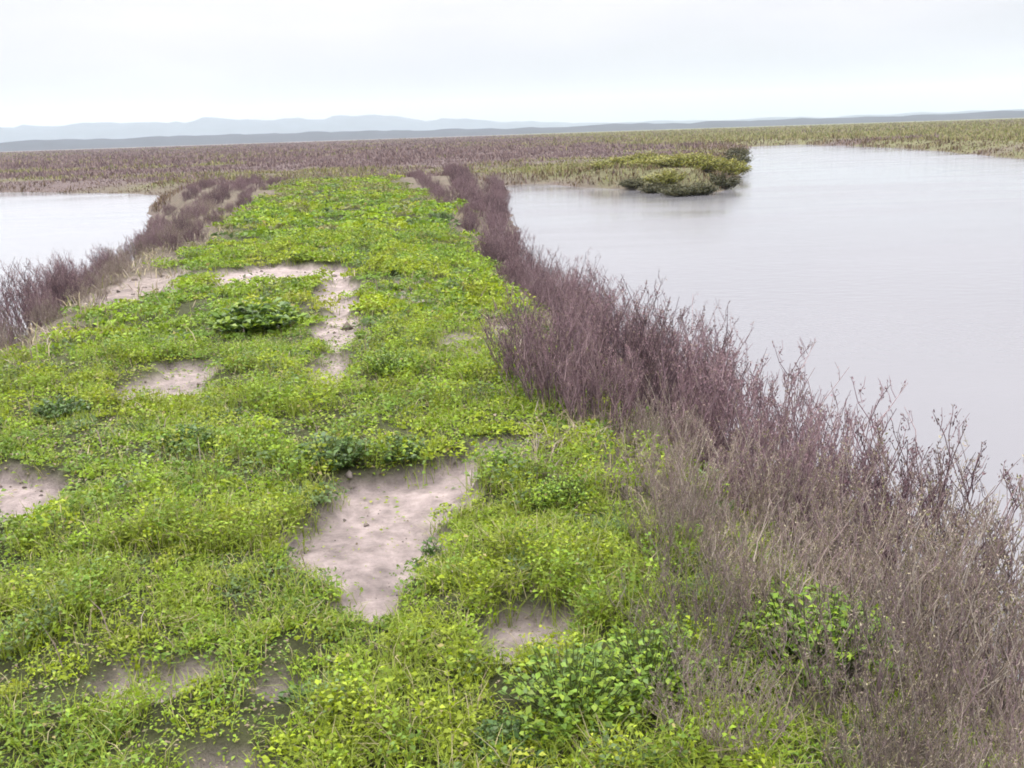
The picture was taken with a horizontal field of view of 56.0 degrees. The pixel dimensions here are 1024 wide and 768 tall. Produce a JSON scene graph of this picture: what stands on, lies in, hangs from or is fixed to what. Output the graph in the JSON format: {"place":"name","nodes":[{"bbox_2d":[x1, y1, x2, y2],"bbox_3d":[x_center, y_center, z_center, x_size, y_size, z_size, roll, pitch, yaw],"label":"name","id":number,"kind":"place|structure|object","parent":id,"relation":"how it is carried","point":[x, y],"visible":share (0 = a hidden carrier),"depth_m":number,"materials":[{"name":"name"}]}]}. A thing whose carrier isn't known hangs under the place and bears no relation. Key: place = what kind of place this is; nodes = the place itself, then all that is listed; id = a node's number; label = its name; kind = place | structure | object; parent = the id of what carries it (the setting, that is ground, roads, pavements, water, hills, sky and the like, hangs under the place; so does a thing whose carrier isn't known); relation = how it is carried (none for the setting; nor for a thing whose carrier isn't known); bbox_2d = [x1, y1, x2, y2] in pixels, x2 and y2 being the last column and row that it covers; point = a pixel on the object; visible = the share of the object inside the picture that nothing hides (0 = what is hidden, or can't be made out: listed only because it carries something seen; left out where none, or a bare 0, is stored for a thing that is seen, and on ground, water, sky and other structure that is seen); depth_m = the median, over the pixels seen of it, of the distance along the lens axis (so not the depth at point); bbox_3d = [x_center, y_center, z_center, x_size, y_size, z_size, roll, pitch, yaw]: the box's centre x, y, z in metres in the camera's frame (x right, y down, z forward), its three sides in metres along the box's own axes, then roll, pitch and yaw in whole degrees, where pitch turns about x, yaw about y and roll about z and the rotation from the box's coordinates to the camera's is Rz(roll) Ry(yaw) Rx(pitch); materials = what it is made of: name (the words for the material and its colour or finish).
{"place":"outdoors","nodes":[
{"label":"outdoors","id":0,"kind":"place"},
{"bbox_2d":[0,192,159,338],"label":"water","id":1,"kind":"structure","parent":0,"point":[40,226],"depth_m":33.33,"materials":[{"name":"grey liquid"}]},
{"bbox_2d":[0,118,1023,767],"bbox_3d":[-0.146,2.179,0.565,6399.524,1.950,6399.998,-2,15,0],"label":"ground","id":2,"kind":"structure","parent":0,"point":[366,564],"depth_m":4.61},
{"bbox_2d":[0,306,31,350],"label":"dry shrub","id":3,"kind":"object","parent":2,"relation":"on","point":[13,339],"visible":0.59,"depth_m":9.53,"materials":[{"name":"brown plant"}]},
{"bbox_2d":[0,258,67,331],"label":"purple shrub","id":4,"kind":"object","parent":2,"relation":"on","point":[43,268],"visible":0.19,"depth_m":12.88,"materials":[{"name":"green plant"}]},
{"bbox_2d":[0,257,69,339],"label":"purple shrub","id":5,"kind":"object","parent":2,"relation":"on","point":[10,294],"visible":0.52,"depth_m":12.15,"materials":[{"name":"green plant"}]},
{"bbox_2d":[17,289,62,329],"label":"dry shrub","id":6,"kind":"object","parent":2,"relation":"on","point":[44,311],"visible":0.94,"depth_m":10.41,"materials":[{"name":"brown plant"}]},
{"bbox_2d":[19,271,63,329],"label":"purple shrub","id":7,"kind":"object","parent":2,"relation":"on","point":[41,300],"visible":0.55,"depth_m":11.40,"materials":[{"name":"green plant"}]},
{"bbox_2d":[28,394,93,418],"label":"broadleaf weed","id":8,"kind":"object","parent":2,"relation":"on","point":[52,407],"visible":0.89,"depth_m":6.43,"materials":[{"name":"green plant"}]},
{"bbox_2d":[37,253,92,309],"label":"purple shrub","id":9,"kind":"object","parent":2,"relation":"on","point":[62,287],"visible":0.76,"depth_m":12.33,"materials":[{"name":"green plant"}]},
{"bbox_2d":[62,275,112,304],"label":"dry shrub","id":10,"kind":"object","parent":2,"relation":"on","point":[101,295],"visible":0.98,"depth_m":11.60,"materials":[{"name":"brown plant"}]},
{"bbox_2d":[72,263,102,290],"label":"purple shrub","id":11,"kind":"object","parent":2,"relation":"on","point":[91,272],"visible":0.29,"depth_m":14.06,"materials":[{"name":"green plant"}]},
{"bbox_2d":[84,243,124,283],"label":"purple shrub","id":12,"kind":"object","parent":2,"relation":"on","point":[97,265],"visible":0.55,"depth_m":14.92,"materials":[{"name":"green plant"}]},
{"bbox_2d":[83,261,128,287],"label":"dry shrub","id":13,"kind":"object","parent":2,"relation":"on","point":[91,276],"visible":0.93,"depth_m":12.74,"materials":[{"name":"brown plant"}]},
{"bbox_2d":[97,250,135,278],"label":"dry shrub","id":14,"kind":"object","parent":2,"relation":"on","point":[118,269],"visible":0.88,"depth_m":13.78,"materials":[{"name":"brown plant"}]},
{"bbox_2d":[92,241,140,273],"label":"dry shrub","id":15,"kind":"object","parent":2,"relation":"on","point":[111,257],"visible":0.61,"depth_m":14.96,"materials":[{"name":"brown plant"}]},
{"bbox_2d":[118,239,155,259],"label":"dry shrub","id":16,"kind":"object","parent":2,"relation":"on","point":[133,251],"visible":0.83,"depth_m":16.14,"materials":[{"name":"brown plant"}]},
{"bbox_2d":[132,223,164,251],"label":"purple shrub","id":17,"kind":"object","parent":2,"relation":"on","point":[153,235],"visible":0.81,"depth_m":16.99,"materials":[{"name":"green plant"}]},
{"bbox_2d":[154,225,186,250],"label":"purple shrub","id":18,"kind":"object","parent":2,"relation":"on","point":[180,243],"visible":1,"depth_m":16.16,"materials":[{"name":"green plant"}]},
{"bbox_2d":[149,220,193,244],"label":"dry shrub","id":19,"kind":"object","parent":2,"relation":"on","point":[173,230],"visible":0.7,"depth_m":17.27,"materials":[{"name":"brown plant"}]},
{"bbox_2d":[152,423,214,449],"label":"broadleaf weed","id":20,"kind":"object","parent":2,"relation":"on","point":[204,436],"visible":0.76,"depth_m":5.62,"materials":[{"name":"green plant"}]},
{"bbox_2d":[180,219,208,241],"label":"purple shrub","id":21,"kind":"object","parent":2,"relation":"on","point":[191,235],"visible":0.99,"depth_m":17.42,"materials":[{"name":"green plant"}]},
{"bbox_2d":[205,297,307,334],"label":"broadleaf weed","id":22,"kind":"object","parent":2,"relation":"on","point":[266,316],"visible":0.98,"depth_m":8.90,"materials":[{"name":"green plant"}]},
{"bbox_2d":[274,680,316,703],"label":"weed sprig","id":23,"kind":"object","parent":2,"relation":"on","point":[280,693],"visible":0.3,"depth_m":3.13,"materials":[{"name":"green plant"}]},
{"bbox_2d":[287,430,373,470],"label":"broadleaf weed","id":24,"kind":"object","parent":2,"relation":"on","point":[349,460],"visible":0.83,"depth_m":5.23,"materials":[{"name":"green plant"}]},
{"bbox_2d":[358,347,420,376],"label":"broadleaf weed","id":25,"kind":"object","parent":2,"relation":"on","point":[391,361],"visible":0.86,"depth_m":7.12,"materials":[{"name":"green plant"}]},
{"bbox_2d":[373,432,428,463],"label":"broadleaf weed","id":26,"kind":"object","parent":2,"relation":"on","point":[407,449],"visible":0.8,"depth_m":5.32,"materials":[{"name":"green plant"}]},
{"bbox_2d":[418,537,442,556],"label":"weed sprig","id":27,"kind":"object","parent":2,"relation":"on","point":[429,550],"visible":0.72,"depth_m":4.35,"materials":[{"name":"green plant"}]},
{"bbox_2d":[457,208,479,232],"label":"purple shrub","id":28,"kind":"object","parent":2,"relation":"on","point":[472,225],"visible":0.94,"depth_m":19.95,"materials":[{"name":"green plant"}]},
{"bbox_2d":[455,182,483,209],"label":"purple shrub","id":29,"kind":"object","parent":2,"relation":"on","point":[471,194],"visible":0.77,"depth_m":24.78,"materials":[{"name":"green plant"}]},
{"bbox_2d":[459,193,490,216],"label":"purple shrub","id":30,"kind":"object","parent":2,"relation":"on","point":[479,209],"visible":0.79,"depth_m":23.72,"materials":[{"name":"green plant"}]},
{"bbox_2d":[467,230,506,266],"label":"purple shrub","id":31,"kind":"object","parent":2,"relation":"on","point":[491,252],"visible":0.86,"depth_m":15.59,"materials":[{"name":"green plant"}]},
{"bbox_2d":[477,212,511,238],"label":"purple shrub","id":32,"kind":"object","parent":2,"relation":"on","point":[496,225],"visible":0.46,"depth_m":20.88,"materials":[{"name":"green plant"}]},
{"bbox_2d":[477,200,511,234],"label":"purple shrub","id":33,"kind":"object","parent":2,"relation":"on","point":[497,216],"visible":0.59,"depth_m":22.80,"materials":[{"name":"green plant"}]},
{"bbox_2d":[0,245,1000,762],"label":"gravel","id":34,"kind":"structure","parent":2,"relation":"on","point":[348,473],"depth_m":8.91,"materials":[{"name":"beige gravel"}]},
{"bbox_2d":[492,212,527,247],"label":"purple shrub","id":35,"kind":"object","parent":2,"relation":"on","point":[514,232],"visible":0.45,"depth_m":21.91,"materials":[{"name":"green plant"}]},
{"bbox_2d":[0,173,1022,767],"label":"ground cover","id":36,"kind":"object","parent":2,"relation":"on","point":[300,219],"visible":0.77,"depth_m":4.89,"materials":[{"name":"green plant"}]},
{"bbox_2d":[0,191,1022,767],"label":"dry grass","id":37,"kind":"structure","parent":2,"relation":"on","point":[534,431],"depth_m":5.67,"materials":[{"name":"plant"}]},
{"bbox_2d":[0,118,1023,211],"bbox_3d":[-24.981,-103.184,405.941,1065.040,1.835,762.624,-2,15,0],"label":"marsh vegetation","id":38,"kind":"object","parent":2,"relation":"on","point":[433,148],"visible":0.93,"depth_m":109.27,"materials":[{"name":"plant"}]},
{"bbox_2d":[488,227,537,269],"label":"purple shrub","id":39,"kind":"object","parent":2,"relation":"on","point":[505,247],"visible":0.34,"depth_m":16.19,"materials":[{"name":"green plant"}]},
{"bbox_2d":[493,254,535,287],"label":"purple shrub","id":40,"kind":"object","parent":2,"relation":"on","point":[513,272],"visible":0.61,"depth_m":14.11,"materials":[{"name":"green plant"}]},
{"bbox_2d":[469,708,563,767],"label":"broadleaf weed","id":41,"kind":"object","parent":2,"relation":"on","point":[493,728],"visible":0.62,"depth_m":2.74,"materials":[{"name":"green plant"}]},
{"bbox_2d":[501,236,559,280],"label":"purple shrub","id":42,"kind":"object","parent":2,"relation":"on","point":[530,256],"visible":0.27,"depth_m":15.39,"materials":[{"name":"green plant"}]},
{"bbox_2d":[510,260,555,296],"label":"purple shrub","id":43,"kind":"object","parent":2,"relation":"on","point":[530,272],"visible":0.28,"depth_m":13.12,"materials":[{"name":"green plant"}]},
{"bbox_2d":[516,254,556,307],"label":"purple shrub","id":44,"kind":"object","parent":2,"relation":"on","point":[524,285],"visible":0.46,"depth_m":12.26,"materials":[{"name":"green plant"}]},
{"bbox_2d":[476,256,596,386],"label":"purple shrub","id":45,"kind":"object","parent":2,"relation":"on","point":[507,358],"visible":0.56,"depth_m":6.80,"materials":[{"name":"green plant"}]},
{"bbox_2d":[523,252,566,292],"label":"purple shrub","id":46,"kind":"object","parent":2,"relation":"on","point":[543,266],"visible":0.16,"depth_m":14.10,"materials":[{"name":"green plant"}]},
{"bbox_2d":[528,270,566,319],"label":"purple shrub","id":47,"kind":"object","parent":2,"relation":"on","point":[540,298],"visible":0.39,"depth_m":11.45,"materials":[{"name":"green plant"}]},
{"bbox_2d":[532,256,585,307],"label":"purple shrub","id":48,"kind":"object","parent":2,"relation":"on","point":[570,269],"visible":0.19,"depth_m":12.21,"materials":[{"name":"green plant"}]},
{"bbox_2d":[500,287,619,409],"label":"purple shrub","id":49,"kind":"object","parent":2,"relation":"on","point":[542,370],"visible":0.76,"depth_m":6.23,"materials":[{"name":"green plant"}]},
{"bbox_2d":[525,473,598,511],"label":"broadleaf weed","id":50,"kind":"object","parent":2,"relation":"on","point":[555,491],"visible":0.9,"depth_m":4.52,"materials":[{"name":"green plant"}]},
{"bbox_2d":[495,637,655,742],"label":"broadleaf weed","id":51,"kind":"object","parent":2,"relation":"on","point":[558,685],"visible":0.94,"depth_m":2.83,"materials":[{"name":"green plant"}]},
{"bbox_2d":[543,277,613,333],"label":"purple shrub","id":52,"kind":"object","parent":2,"relation":"on","point":[582,305],"visible":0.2,"depth_m":9.67,"materials":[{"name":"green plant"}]},
{"bbox_2d":[543,248,625,329],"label":"purple shrub","id":53,"kind":"object","parent":2,"relation":"on","point":[589,279],"visible":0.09,"depth_m":11.11,"materials":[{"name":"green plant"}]},
{"bbox_2d":[538,289,646,437],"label":"purple shrub","id":54,"kind":"object","parent":2,"relation":"on","point":[629,386],"visible":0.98,"depth_m":5.80,"materials":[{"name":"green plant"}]},
{"bbox_2d":[545,262,639,350],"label":"purple shrub","id":55,"kind":"object","parent":2,"relation":"on","point":[593,294],"visible":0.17,"depth_m":10.61,"materials":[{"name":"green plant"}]},
{"bbox_2d":[575,289,654,367],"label":"purple shrub","id":56,"kind":"object","parent":2,"relation":"on","point":[622,323],"visible":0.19,"depth_m":9.44,"materials":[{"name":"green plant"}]},
{"bbox_2d":[590,155,639,168],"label":"marsh bush","id":57,"kind":"object","parent":2,"relation":"on","point":[606,162],"visible":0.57,"depth_m":49.12,"materials":[{"name":"green plant"}]},
{"bbox_2d":[549,270,693,425],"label":"purple shrub","id":58,"kind":"object","parent":2,"relation":"on","point":[648,367],"visible":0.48,"depth_m":6.58,"materials":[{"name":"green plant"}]},
{"bbox_2d":[615,176,646,188],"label":"marsh bush","id":59,"kind":"object","parent":2,"relation":"on","point":[630,184],"visible":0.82,"depth_m":42.91,"materials":[{"name":"green plant"}]},
{"bbox_2d":[621,150,668,163],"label":"marsh bush","id":60,"kind":"object","parent":2,"relation":"on","point":[643,155],"visible":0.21,"depth_m":57.17,"materials":[{"name":"green plant"}]},
{"bbox_2d":[625,153,674,166],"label":"marsh bush","id":61,"kind":"object","parent":2,"relation":"on","point":[643,161],"visible":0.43,"depth_m":47.27,"materials":[{"name":"green plant"}]},
{"bbox_2d":[579,620,724,710],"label":"broadleaf weed","id":62,"kind":"object","parent":2,"relation":"on","point":[650,654],"visible":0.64,"depth_m":3.00,"materials":[{"name":"green plant"}]},
{"bbox_2d":[597,368,724,467],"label":"dry shrub","id":63,"kind":"object","parent":2,"relation":"on","point":[653,426],"visible":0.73,"depth_m":5.51,"materials":[{"name":"brown plant"}]},
{"bbox_2d":[642,168,686,185],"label":"marsh bush","id":64,"kind":"object","parent":2,"relation":"on","point":[667,177],"visible":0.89,"depth_m":41.27,"materials":[{"name":"green plant"}]},
{"bbox_2d":[620,319,711,422],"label":"purple shrub","id":65,"kind":"object","parent":2,"relation":"on","point":[666,360],"visible":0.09,"depth_m":7.65,"materials":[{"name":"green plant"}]},
{"bbox_2d":[587,394,770,518],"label":"dry shrub","id":66,"kind":"object","parent":2,"relation":"on","point":[669,462],"visible":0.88,"depth_m":4.52,"materials":[{"name":"brown plant"}]},
{"bbox_2d":[647,153,713,167],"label":"marsh bush","id":67,"kind":"object","parent":2,"relation":"on","point":[677,159],"visible":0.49,"depth_m":44.43,"materials":[{"name":"green plant"}]},
{"bbox_2d":[599,290,772,454],"bbox_3d":[1.263,-0.109,7.233,1.148,1.246,1.115,-10,17,-27],"label":"purple shrub","id":68,"kind":"object","parent":2,"relation":"on","point":[725,338],"visible":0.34,"depth_m":7.12,"materials":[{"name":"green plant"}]},
{"bbox_2d":[617,439,774,576],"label":"dry shrub","id":69,"kind":"object","parent":2,"relation":"on","point":[669,519],"visible":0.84,"depth_m":3.94,"materials":[{"name":"brown plant"}]},
{"bbox_2d":[603,518,800,680],"bbox_3d":[0.603,0.713,3.122,0.537,0.484,0.705,-12,18,-34],"label":"dry shrub","id":70,"kind":"object","parent":2,"relation":"on","point":[707,602],"visible":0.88,"depth_m":3.19,"materials":[{"name":"brown plant"}]},
{"bbox_2d":[651,295,752,424],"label":"purple shrub","id":71,"kind":"object","parent":2,"relation":"on","point":[700,325],"visible":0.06,"depth_m":8.06,"materials":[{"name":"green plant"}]},
{"bbox_2d":[672,150,733,172],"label":"marsh bush","id":72,"kind":"object","parent":2,"relation":"on","point":[707,164],"visible":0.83,"depth_m":43.33,"materials":[{"name":"green plant"}]},
{"bbox_2d":[644,321,788,497],"bbox_3d":[1.209,0.126,5.900,0.895,1.084,0.922,-3,15,-2],"label":"purple shrub","id":73,"kind":"object","parent":2,"relation":"on","point":[718,396],"visible":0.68,"depth_m":5.79,"materials":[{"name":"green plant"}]},
{"bbox_2d":[630,628,808,766],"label":"dry shrub","id":74,"kind":"object","parent":2,"relation":"on","point":[699,701],"visible":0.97,"depth_m":2.71,"materials":[{"name":"brown plant"}]},
{"bbox_2d":[716,155,752,176],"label":"marsh bush","id":75,"kind":"object","parent":2,"relation":"on","point":[730,169],"visible":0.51,"depth_m":49.73,"materials":[{"name":"green plant"}]},
{"bbox_2d":[721,151,753,164],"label":"marsh bush","id":76,"kind":"object","parent":2,"relation":"on","point":[740,157],"visible":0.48,"depth_m":63.33,"materials":[{"name":"green plant"}]},
{"bbox_2d":[708,337,856,513],"bbox_3d":[1.798,0.309,6.520,0.992,1.211,1.297,4,16,23],"label":"purple shrub","id":77,"kind":"object","parent":2,"relation":"on","point":[794,380],"visible":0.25,"depth_m":6.52,"materials":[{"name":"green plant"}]},
{"bbox_2d":[710,357,865,555],"bbox_3d":[1.468,0.381,5.091,0.815,1.084,0.775,1,15,11],"label":"purple shrub","id":78,"kind":"object","parent":2,"relation":"on","point":[811,448],"visible":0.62,"depth_m":5.05,"materials":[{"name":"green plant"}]},
{"bbox_2d":[697,454,882,635],"bbox_3d":[1.031,0.591,3.571,0.666,0.600,0.874,1,15,13],"label":"dry shrub","id":79,"kind":"object","parent":2,"relation":"on","point":[772,570],"visible":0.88,"depth_m":3.54,"materials":[{"name":"brown plant"}]},
{"bbox_2d":[692,387,887,567],"bbox_3d":[1.300,0.440,4.612,0.831,0.849,0.940,-8,16,-21],"label":"dry shrub","id":80,"kind":"object","parent":2,"relation":"on","point":[761,514],"visible":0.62,"depth_m":4.56,"materials":[{"name":"brown plant"}]},
{"bbox_2d":[736,581,910,687],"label":"broadleaf weed","id":81,"kind":"object","parent":2,"relation":"on","point":[801,624],"visible":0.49,"depth_m":3.27,"materials":[{"name":"green plant"}]},
{"bbox_2d":[745,376,932,569],"bbox_3d":[1.927,0.554,5.676,1.297,1.211,0.992,-12,17,-33],"label":"purple shrub","id":82,"kind":"object","parent":2,"relation":"on","point":[850,423],"visible":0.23,"depth_m":5.65,"materials":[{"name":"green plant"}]},
{"bbox_2d":[739,415,1023,668],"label":"dry shrub","id":83,"kind":"object","parent":2,"relation":"on","point":[931,536],"visible":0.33,"depth_m":4.45,"materials":[{"name":"brown plant"}]},
{"bbox_2d":[755,517,1023,767],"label":"dry shrub","id":84,"kind":"object","parent":2,"relation":"on","point":[899,622],"visible":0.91,"depth_m":2.92,"materials":[{"name":"brown plant"}]},
{"bbox_2d":[763,450,1023,649],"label":"dry shrub","id":85,"kind":"object","parent":2,"relation":"on","point":[880,547],"visible":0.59,"depth_m":3.82,"materials":[{"name":"brown plant"}]},
{"bbox_2d":[809,618,996,767],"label":"dry shrub","id":86,"kind":"object","parent":2,"relation":"on","point":[869,741],"visible":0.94,"depth_m":2.51,"materials":[{"name":"brown plant"}]},
{"bbox_2d":[803,404,1023,626],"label":"purple shrub","id":87,"kind":"object","parent":2,"relation":"on","point":[948,464],"visible":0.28,"depth_m":5.07,"materials":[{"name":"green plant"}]},
{"bbox_2d":[821,497,1023,765],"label":"dry shrub","id":88,"kind":"object","parent":2,"relation":"on","point":[918,614],"visible":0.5,"depth_m":3.31,"materials":[{"name":"brown plant"}]},
{"bbox_2d":[832,472,1023,727],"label":"dry shrub","id":89,"kind":"object","parent":2,"relation":"on","point":[1007,604],"visible":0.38,"depth_m":3.87,"materials":[{"name":"brown plant"}]},
{"bbox_2d":[850,590,1023,767],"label":"dry shrub","id":90,"kind":"object","parent":2,"relation":"on","point":[970,683],"visible":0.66,"depth_m":2.73,"materials":[{"name":"brown plant"}]},
{"bbox_2d":[881,679,1023,767],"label":"dry shrub","id":91,"kind":"object","parent":2,"relation":"on","point":[1014,764],"visible":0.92,"depth_m":2.35,"materials":[{"name":"brown plant"}]},
{"bbox_2d":[883,454,1023,709],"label":"dry shrub","id":92,"kind":"object","parent":2,"relation":"on","point":[1005,610],"visible":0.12,"depth_m":4.61,"materials":[{"name":"brown plant"}]},
{"bbox_2d":[0,109,1023,142],"bbox_3d":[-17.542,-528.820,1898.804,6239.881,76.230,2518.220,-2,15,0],"label":"mountains","id":93,"kind":"structure","parent":0,"point":[197,127],"depth_m":2667.01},
{"bbox_2d":[0,111,1023,151],"bbox_3d":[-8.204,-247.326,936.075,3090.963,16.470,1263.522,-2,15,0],"label":"hills","id":94,"kind":"structure","parent":0,"point":[61,144],"depth_m":1266.75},
{"bbox_2d":[0,0,1023,127],"label":"sky","id":95,"kind":"structure","parent":0,"point":[63,62],"materials":[{"name":"white"}]},
{"bbox_2d":[504,144,1023,689],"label":"water","id":96,"kind":"structure","parent":0,"point":[872,268],"depth_m":17.35,"materials":[{"name":"grey liquid"}]},
{"bbox_2d":[635,181,669,192],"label":"marsh bush","id":97,"kind":"object","parent":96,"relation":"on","point":[650,188],"visible":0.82,"depth_m":40.41,"materials":[{"name":"green plant"}]},
{"bbox_2d":[655,182,703,196],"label":"marsh bush","id":98,"kind":"object","parent":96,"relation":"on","point":[675,190],"visible":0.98,"depth_m":37.94,"materials":[{"name":"green plant"}]},
{"bbox_2d":[682,180,722,194],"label":"marsh bush","id":99,"kind":"object","parent":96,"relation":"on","point":[709,189],"visible":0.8,"depth_m":38.26,"materials":[{"name":"green plant"}]},
{"bbox_2d":[706,172,742,188],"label":"marsh bush","id":100,"kind":"object","parent":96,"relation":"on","point":[731,182],"visible":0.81,"depth_m":40.81,"materials":[{"name":"green plant"}]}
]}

